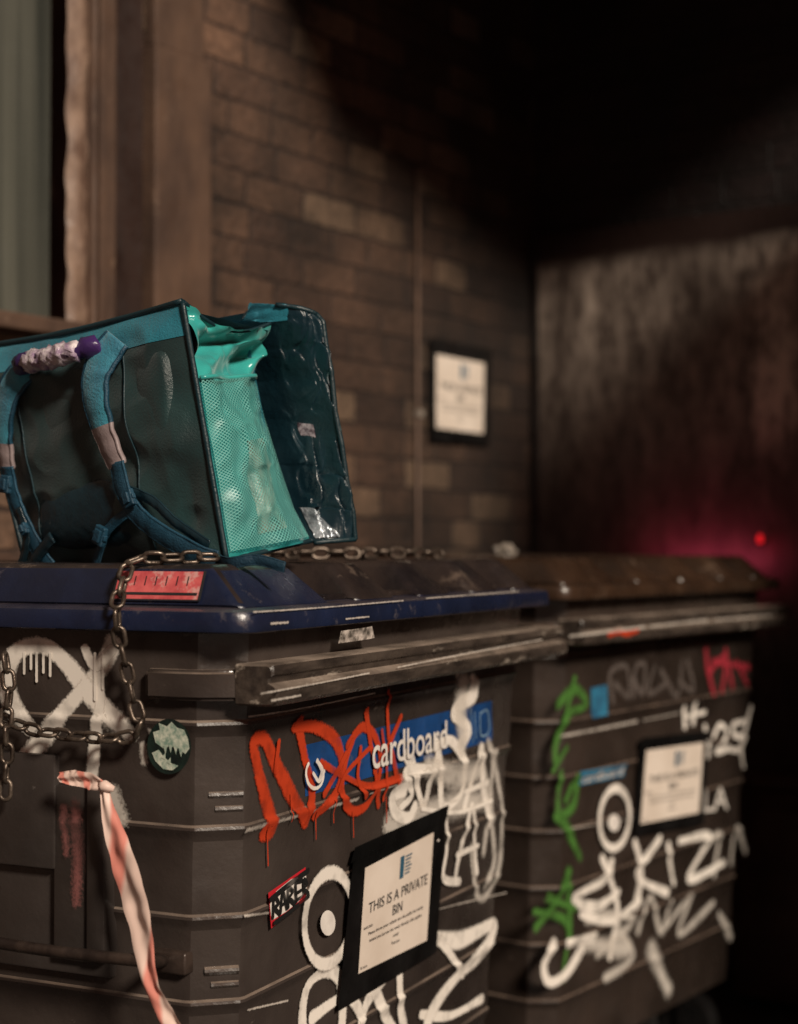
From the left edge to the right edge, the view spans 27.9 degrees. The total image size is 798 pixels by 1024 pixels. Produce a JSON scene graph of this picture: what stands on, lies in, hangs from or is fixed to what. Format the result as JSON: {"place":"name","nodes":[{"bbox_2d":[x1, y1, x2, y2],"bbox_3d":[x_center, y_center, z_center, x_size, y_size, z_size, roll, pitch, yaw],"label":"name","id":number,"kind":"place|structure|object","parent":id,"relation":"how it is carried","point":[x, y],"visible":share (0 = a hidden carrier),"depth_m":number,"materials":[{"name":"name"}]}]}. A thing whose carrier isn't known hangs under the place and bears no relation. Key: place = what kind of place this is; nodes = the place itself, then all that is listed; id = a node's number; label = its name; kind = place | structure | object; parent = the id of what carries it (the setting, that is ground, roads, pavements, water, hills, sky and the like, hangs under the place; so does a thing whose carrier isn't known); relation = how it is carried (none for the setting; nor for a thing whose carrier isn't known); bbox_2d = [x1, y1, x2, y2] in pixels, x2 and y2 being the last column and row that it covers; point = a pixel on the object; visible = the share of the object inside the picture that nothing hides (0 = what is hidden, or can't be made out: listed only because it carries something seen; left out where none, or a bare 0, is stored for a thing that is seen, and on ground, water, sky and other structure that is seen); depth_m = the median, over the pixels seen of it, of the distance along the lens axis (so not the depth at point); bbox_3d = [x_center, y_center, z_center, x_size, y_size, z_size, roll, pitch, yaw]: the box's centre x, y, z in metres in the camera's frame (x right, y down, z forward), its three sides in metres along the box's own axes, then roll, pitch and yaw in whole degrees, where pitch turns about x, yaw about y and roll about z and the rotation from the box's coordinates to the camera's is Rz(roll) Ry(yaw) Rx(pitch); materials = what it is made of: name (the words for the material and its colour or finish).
{"place":"outdoors","nodes":[
{"label":"outdoors","id":0,"kind":"place"},
{"bbox_2d":[639,980,797,1023],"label":"ground","id":1,"kind":"structure","parent":0,"point":[730,1006],"depth_m":4.79,"materials":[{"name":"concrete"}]},
{"bbox_2d":[0,0,533,559],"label":"brick wall","id":2,"kind":"structure","parent":1,"relation":"on","point":[218,158],"depth_m":4.60,"materials":[{"name":"brick"}]},
{"bbox_2d":[0,0,50,316],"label":"window pane","id":3,"kind":"structure","parent":2,"relation":"in","point":[25,25],"depth_m":3.72,"materials":[{"name":"glass"}]},
{"bbox_2d":[49,0,116,323],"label":"window frame","id":4,"kind":"structure","parent":2,"relation":"in","point":[102,14],"depth_m":3.84,"materials":[{"name":"wood"}]},
{"bbox_2d":[415,168,423,555],"bbox_3d":[0.063,0.211,4.952,0.021,2.550,0.026,-1,-1,35],"label":"wall conduit","id":5,"kind":"object","parent":2,"relation":"attached to","point":[419,413],"depth_m":4.96,"materials":[{"name":"metal"}]},
{"bbox_2d":[428,337,492,445],"bbox_3d":[0.202,-0.379,5.159,0.006,0.326,0.386,-1,-1,35],"label":"paper sign","id":6,"kind":"object","parent":2,"relation":"attached to","point":[460,382],"visible":1,"depth_m":5.15,"materials":[{"name":"white paper"}]},
{"bbox_2d":[0,558,566,1023],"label":"wheeled bin","id":7,"kind":"object","parent":1,"relation":"on","point":[310,726],"visible":1,"depth_m":2.34,"materials":[{"name":"plastic"}]},
{"bbox_2d":[0,650,16,801],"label":"steel chain","id":8,"kind":"object","parent":7,"relation":"hanging from","point":[8,690],"visible":1,"depth_m":2.32,"materials":[{"name":"silver metal"}]},
{"bbox_2d":[3,550,219,744],"bbox_3d":[-0.451,0.191,2.283,0.378,0.275,0.126,0,-1,6],"label":"steel chain","id":9,"kind":"object","parent":7,"relation":"hanging from","point":[120,591],"visible":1,"depth_m":2.26,"materials":[{"name":"silver metal"}]},
{"bbox_2d":[57,770,180,1023],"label":"barrier tape","id":10,"kind":"object","parent":7,"relation":"attached to","point":[126,873],"visible":1,"depth_m":2.21,"materials":[{"name":"white plastic"}]},
{"bbox_2d":[0,298,357,572],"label":"delivery bag","id":11,"kind":"object","parent":7,"relation":"on","point":[180,425],"visible":0.99,"depth_m":2.49,"materials":[{"name":"green fabric"}]},
{"bbox_2d":[266,547,444,559],"bbox_3d":[-0.101,0.079,3.036,0.076,0.028,0.570,-1,-2,44],"label":"steel chain","id":12,"kind":"object","parent":7,"relation":"on","point":[298,554],"visible":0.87,"depth_m":3.02,"materials":[{"name":"silver metal"}]},
{"bbox_2d":[338,805,448,1010],"bbox_3d":[-0.003,0.653,2.699,0.019,0.267,0.392,-1,-1,25],"label":"paper sign","id":13,"kind":"object","parent":7,"relation":"attached to","point":[393,912],"visible":1,"depth_m":2.68,"materials":[{"name":"white paper"}]},
{"bbox_2d":[308,555,793,1023],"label":"wheeled bin","id":14,"kind":"object","parent":1,"relation":"on","point":[603,913],"visible":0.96,"depth_m":3.82,"materials":[{"name":"plastic"}]},
{"bbox_2d":[494,543,517,555],"bbox_3d":[0.277,0.104,4.234,0.052,0.044,0.083,-1,-2,36],"label":"crumpled wrapper","id":15,"kind":"object","parent":14,"relation":"on","point":[504,549],"visible":0.86,"depth_m":4.22,"materials":[{"name":"white paper"}]},
{"bbox_2d":[635,731,709,835],"bbox_3d":[0.688,0.680,4.035,0.018,0.262,0.399,-1,-2,36],"label":"paper sign","id":16,"kind":"object","parent":14,"relation":"attached to","point":[671,790],"visible":1,"depth_m":4.02,"materials":[{"name":"white paper"}]},
{"bbox_2d":[530,0,797,980],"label":"end wall","id":17,"kind":"structure","parent":1,"relation":"on","point":[664,328],"depth_m":5.26,"materials":[{"name":"black paint"}]},
{"bbox_2d":[538,203,797,972],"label":"door","id":18,"kind":"structure","parent":17,"relation":"in","point":[668,349],"depth_m":5.22,"materials":[{"name":"brown metal"}]},
{"bbox_2d":[753,534,762,545],"bbox_3d":[1.128,0.087,5.040,0.022,0.035,0.059,0,-1,0],"label":"warning lamp","id":19,"kind":"object","parent":17,"relation":"attached to","point":[759,539],"visible":1,"depth_m":5.02,"materials":[{"name":"red plastic"}]}
]}

